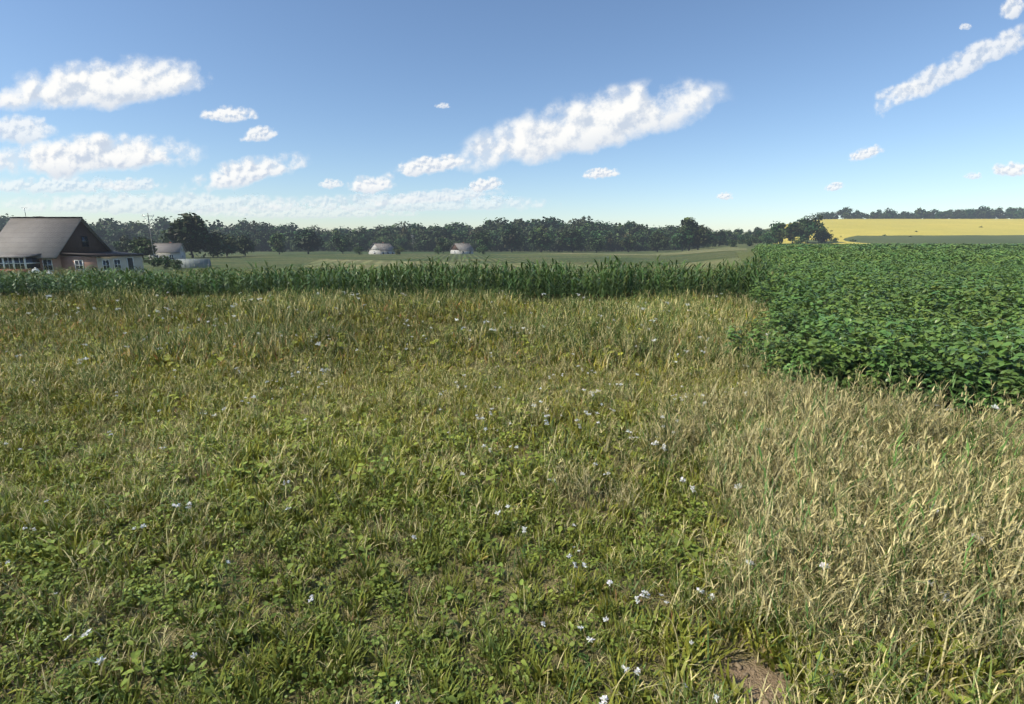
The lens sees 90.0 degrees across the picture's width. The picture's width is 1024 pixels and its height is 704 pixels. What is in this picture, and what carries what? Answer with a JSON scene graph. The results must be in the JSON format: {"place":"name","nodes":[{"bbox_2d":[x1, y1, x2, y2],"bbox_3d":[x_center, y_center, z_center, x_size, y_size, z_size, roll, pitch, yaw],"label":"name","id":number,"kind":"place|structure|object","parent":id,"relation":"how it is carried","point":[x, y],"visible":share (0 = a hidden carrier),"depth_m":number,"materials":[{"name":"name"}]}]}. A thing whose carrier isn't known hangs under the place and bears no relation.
{"place":"outdoors","nodes":[
{"label":"outdoors","id":0,"kind":"place"},
{"bbox_2d":[0,116,50,144],"bbox_3d":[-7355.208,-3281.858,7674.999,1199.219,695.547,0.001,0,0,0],"label":"cloud","id":1,"kind":"structure","parent":0,"point":[22,131],"depth_m":7675.00,"materials":[{"name":"white"}]},
{"bbox_2d":[31,267,53,274],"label":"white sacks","id":2,"kind":"object","parent":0,"point":[37,270],"visible":0.23,"depth_m":51.04,"materials":[{"name":"white plastic"}]},
{"bbox_2d":[0,178,122,192],"bbox_3d":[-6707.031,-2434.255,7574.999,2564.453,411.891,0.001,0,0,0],"label":"cloud","id":3,"kind":"structure","parent":0,"point":[61,185],"depth_m":7575.00,"materials":[{"name":"white"}]},
{"bbox_2d":[0,133,197,179],"bbox_3d":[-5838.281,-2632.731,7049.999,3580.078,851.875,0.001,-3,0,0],"label":"cloud","id":4,"kind":"structure","parent":0,"point":[57,160],"depth_m":7050.00,"materials":[{"name":"white"}]},
{"bbox_2d":[0,59,199,110],"bbox_3d":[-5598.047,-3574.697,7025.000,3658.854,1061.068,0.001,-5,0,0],"label":"cloud","id":5,"kind":"structure","parent":0,"point":[101,85],"depth_m":7025.00,"materials":[{"name":"white"}]},
{"bbox_2d":[104,178,152,190],"bbox_3d":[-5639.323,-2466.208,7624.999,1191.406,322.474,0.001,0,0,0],"label":"cloud","id":6,"kind":"structure","parent":0,"point":[129,184],"depth_m":7625.00,"materials":[{"name":"white"}]},
{"bbox_2d":[24,193,281,213],"bbox_3d":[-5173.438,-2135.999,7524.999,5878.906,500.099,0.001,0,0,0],"label":"cloud","id":7,"kind":"structure","parent":0,"point":[121,203],"depth_m":7525.00,"materials":[{"name":"white"}]},
{"bbox_2d":[201,106,256,121],"bbox_3d":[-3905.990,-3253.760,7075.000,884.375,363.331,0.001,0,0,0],"label":"cloud","id":8,"kind":"structure","parent":0,"point":[228,115],"depth_m":7075.00,"materials":[{"name":"white"}]},
{"bbox_2d":[196,157,304,188],"bbox_3d":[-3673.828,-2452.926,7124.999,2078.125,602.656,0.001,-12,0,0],"label":"cloud","id":9,"kind":"structure","parent":0,"point":[247,171],"depth_m":7125.00,"materials":[{"name":"white"}]},
{"bbox_2d":[242,126,276,141],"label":"cloud","id":10,"kind":"structure","parent":0,"point":[258,133],"depth_m":7100.00,"materials":[{"name":"white"}]},
{"bbox_2d":[320,179,341,188],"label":"cloud","id":11,"kind":"structure","parent":0,"point":[328,184],"depth_m":7250.00,"materials":[{"name":"white"}]},
{"bbox_2d":[351,175,391,193],"bbox_3d":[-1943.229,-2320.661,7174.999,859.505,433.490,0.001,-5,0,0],"label":"cloud","id":12,"kind":"structure","parent":0,"point":[370,185],"depth_m":7175.00,"materials":[{"name":"white"}]},
{"bbox_2d":[376,189,484,205],"bbox_3d":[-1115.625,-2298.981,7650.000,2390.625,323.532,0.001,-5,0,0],"label":"cloud","id":13,"kind":"structure","parent":0,"point":[433,196],"depth_m":7650.00,"materials":[{"name":"white"}]},
{"bbox_2d":[399,154,468,176],"bbox_3d":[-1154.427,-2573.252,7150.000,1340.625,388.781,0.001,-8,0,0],"label":"cloud","id":14,"kind":"structure","parent":0,"point":[420,166],"depth_m":7150.00,"materials":[{"name":"white"}]},
{"bbox_2d":[437,103,448,107],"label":"cloud","id":15,"kind":"structure","parent":0,"point":[441,105],"depth_m":7275.00,"materials":[{"name":"white"}]},
{"bbox_2d":[469,177,501,191],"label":"cloud","id":16,"kind":"structure","parent":0,"point":[480,185],"depth_m":7200.00,"materials":[{"name":"white"}]},
{"bbox_2d":[0,228,1023,703],"bbox_3d":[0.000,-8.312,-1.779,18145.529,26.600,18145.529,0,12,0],"label":"ground","id":17,"kind":"structure","parent":0,"point":[748,664],"depth_m":3.19,"materials":[{"name":"green plant"}]},
{"bbox_2d":[0,208,146,273],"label":"house","id":18,"kind":"structure","parent":17,"relation":"on","point":[38,242],"depth_m":55.02,"materials":[{"name":"grey paint"}]},
{"bbox_2d":[142,213,154,259],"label":"utility pole","id":19,"kind":"object","parent":17,"relation":"on","point":[150,234],"visible":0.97,"depth_m":85.70,"materials":[{"name":"wood"}]},
{"bbox_2d":[149,242,186,259],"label":"house","id":20,"kind":"structure","parent":17,"relation":"on","point":[172,251],"depth_m":116.37,"materials":[{"name":"stone"}]},
{"bbox_2d":[175,258,211,268],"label":"greenhouse","id":21,"kind":"object","parent":17,"relation":"on","point":[196,263],"visible":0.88,"depth_m":74.38,"materials":[{"name":"plastic"}]},
{"bbox_2d":[142,254,334,271],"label":"pale green field","id":22,"kind":"structure","parent":17,"relation":"on","point":[237,261],"depth_m":109.87,"materials":[{"name":"green plant"}]},
{"bbox_2d":[1,283,746,294],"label":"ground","id":23,"kind":"structure","parent":17,"relation":"on","point":[580,291],"depth_m":20.72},
{"bbox_2d":[367,242,394,253],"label":"house","id":24,"kind":"structure","parent":17,"relation":"on","point":[381,248],"depth_m":188.86,"materials":[{"name":"stone"}]},
{"bbox_2d":[0,252,776,302],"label":"corn field","id":25,"kind":"structure","parent":17,"relation":"on","point":[622,278],"depth_m":20.23,"materials":[{"name":"green plant"}]},
{"bbox_2d":[0,279,780,329],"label":"grass","id":26,"kind":"structure","parent":17,"relation":"on","point":[137,306],"depth_m":15.40,"materials":[{"name":"green plant"}]},
{"bbox_2d":[0,257,784,285],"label":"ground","id":27,"kind":"structure","parent":17,"relation":"on","point":[73,269],"depth_m":29.08,"materials":[{"name":"green plant"}]},
{"bbox_2d":[0,301,789,378],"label":"grass","id":28,"kind":"structure","parent":17,"relation":"on","point":[625,343],"depth_m":10.17,"materials":[{"name":"green plant"}]},
{"bbox_2d":[449,242,473,253],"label":"house","id":29,"kind":"structure","parent":17,"relation":"on","point":[461,248],"depth_m":199.20,"materials":[{"name":"stone"}]},
{"bbox_2d":[0,329,1023,498],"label":"grass","id":30,"kind":"structure","parent":17,"relation":"on","point":[30,391],"depth_m":5.78,"materials":[{"name":"green plant"}]},
{"bbox_2d":[0,205,1023,269],"bbox_3d":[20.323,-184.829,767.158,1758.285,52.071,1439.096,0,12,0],"label":"trees","id":31,"kind":"object","parent":17,"relation":"on","point":[191,233],"visible":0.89,"depth_m":259.29,"materials":[{"name":"green plant"}]},
{"bbox_2d":[303,258,742,274],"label":"field stubble","id":32,"kind":"object","parent":17,"relation":"on","point":[378,263],"visible":0.31,"depth_m":83.58,"materials":[{"name":"green plant"}]},
{"bbox_2d":[322,251,737,265],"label":"pale green field","id":33,"kind":"structure","parent":17,"relation":"on","point":[571,259],"depth_m":125.16,"materials":[{"name":"green plant"}]},
{"bbox_2d":[490,247,746,255],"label":"field stubble","id":34,"kind":"object","parent":17,"relation":"on","point":[710,250],"visible":0.45,"depth_m":182.21,"materials":[{"name":"plant"}]},
{"bbox_2d":[723,656,775,703],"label":"stones","id":35,"kind":"object","parent":17,"relation":"on","point":[738,665],"visible":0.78,"depth_m":2.63,"materials":[{"name":"beige stone"}]},
{"bbox_2d":[723,282,1023,436],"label":"crop plants","id":36,"kind":"object","parent":17,"relation":"on","point":[833,333],"visible":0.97,"depth_m":7.89,"materials":[{"name":"green plant"}]},
{"bbox_2d":[748,260,1023,321],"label":"crop field","id":37,"kind":"structure","parent":17,"relation":"on","point":[805,281],"depth_m":17.87,"materials":[{"name":"green plant"}]},
{"bbox_2d":[751,247,1023,266],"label":"crop field","id":38,"kind":"structure","parent":17,"relation":"on","point":[986,256],"depth_m":44.88,"materials":[{"name":"green plant"}]},
{"bbox_2d":[751,243,1023,251],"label":"crop field","id":39,"kind":"structure","parent":17,"relation":"on","point":[884,246],"depth_m":96.02,"materials":[{"name":"green plant"}]},
{"bbox_2d":[780,293,1021,397],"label":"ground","id":40,"kind":"structure","parent":17,"relation":"on","point":[937,381],"depth_m":6.93,"materials":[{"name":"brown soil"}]},
{"bbox_2d":[0,0,1023,232],"label":"sky","id":41,"kind":"structure","parent":0,"point":[351,89],"materials":[{"name":"blue"}]},
{"bbox_2d":[113,235,1023,254],"bbox_3d":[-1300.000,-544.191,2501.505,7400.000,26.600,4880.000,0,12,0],"label":"field land","id":42,"kind":"structure","parent":0,"point":[961,239],"depth_m":250.89,"materials":[{"name":"plant"}]},
{"bbox_2d":[462,82,711,168],"bbox_3d":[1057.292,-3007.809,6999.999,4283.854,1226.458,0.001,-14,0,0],"label":"cloud","id":43,"kind":"structure","parent":0,"point":[616,118],"depth_m":7000.00,"materials":[{"name":"white"}]},
{"bbox_2d":[583,168,618,178],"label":"cloud","id":44,"kind":"structure","parent":0,"point":[595,173],"depth_m":7225.00,"materials":[{"name":"white"}]},
{"bbox_2d":[717,193,732,199],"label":"cloud","id":45,"kind":"structure","parent":0,"point":[726,196],"depth_m":7325.00,"materials":[{"name":"white"}]},
{"bbox_2d":[827,182,841,190],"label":"cloud","id":46,"kind":"structure","parent":0,"point":[834,186],"depth_m":7350.00,"materials":[{"name":"white"}]},
{"bbox_2d":[850,145,881,159],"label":"cloud","id":47,"kind":"structure","parent":0,"point":[862,154],"depth_m":7300.00,"materials":[{"name":"white"}]},
{"bbox_2d":[877,85,901,98],"bbox_3d":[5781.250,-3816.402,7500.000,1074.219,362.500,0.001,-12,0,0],"label":"cloud","id":48,"kind":"structure","parent":0,"point":[879,96],"depth_m":7500.00,"materials":[{"name":"white"}]},
{"bbox_2d":[774,219,1023,243],"bbox_3d":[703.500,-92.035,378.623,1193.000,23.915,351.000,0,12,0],"label":"yellow field","id":49,"kind":"structure","parent":0,"point":[845,228],"depth_m":353.88,"materials":[{"name":"yellow plant"}]},
{"bbox_2d":[886,26,1023,106],"bbox_3d":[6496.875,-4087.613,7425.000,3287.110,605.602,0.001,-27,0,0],"label":"cloud","id":50,"kind":"structure","parent":0,"point":[973,58],"depth_m":7425.00,"materials":[{"name":"white"}]},
{"bbox_2d":[960,24,970,29],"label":"cloud","id":51,"kind":"structure","parent":0,"point":[964,26],"depth_m":7475.00,"materials":[{"name":"white"}]},
{"bbox_2d":[965,173,979,178],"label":"cloud","id":52,"kind":"structure","parent":0,"point":[972,176],"depth_m":7400.00,"materials":[{"name":"white"}]},
{"bbox_2d":[993,161,1023,176],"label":"cloud","id":53,"kind":"structure","parent":0,"point":[1012,169],"depth_m":7375.00,"materials":[{"name":"white"}]},
{"bbox_2d":[1001,0,1023,18],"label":"cloud","id":54,"kind":"structure","parent":0,"point":[1011,9],"depth_m":7450.00,"materials":[{"name":"white"}]}
]}

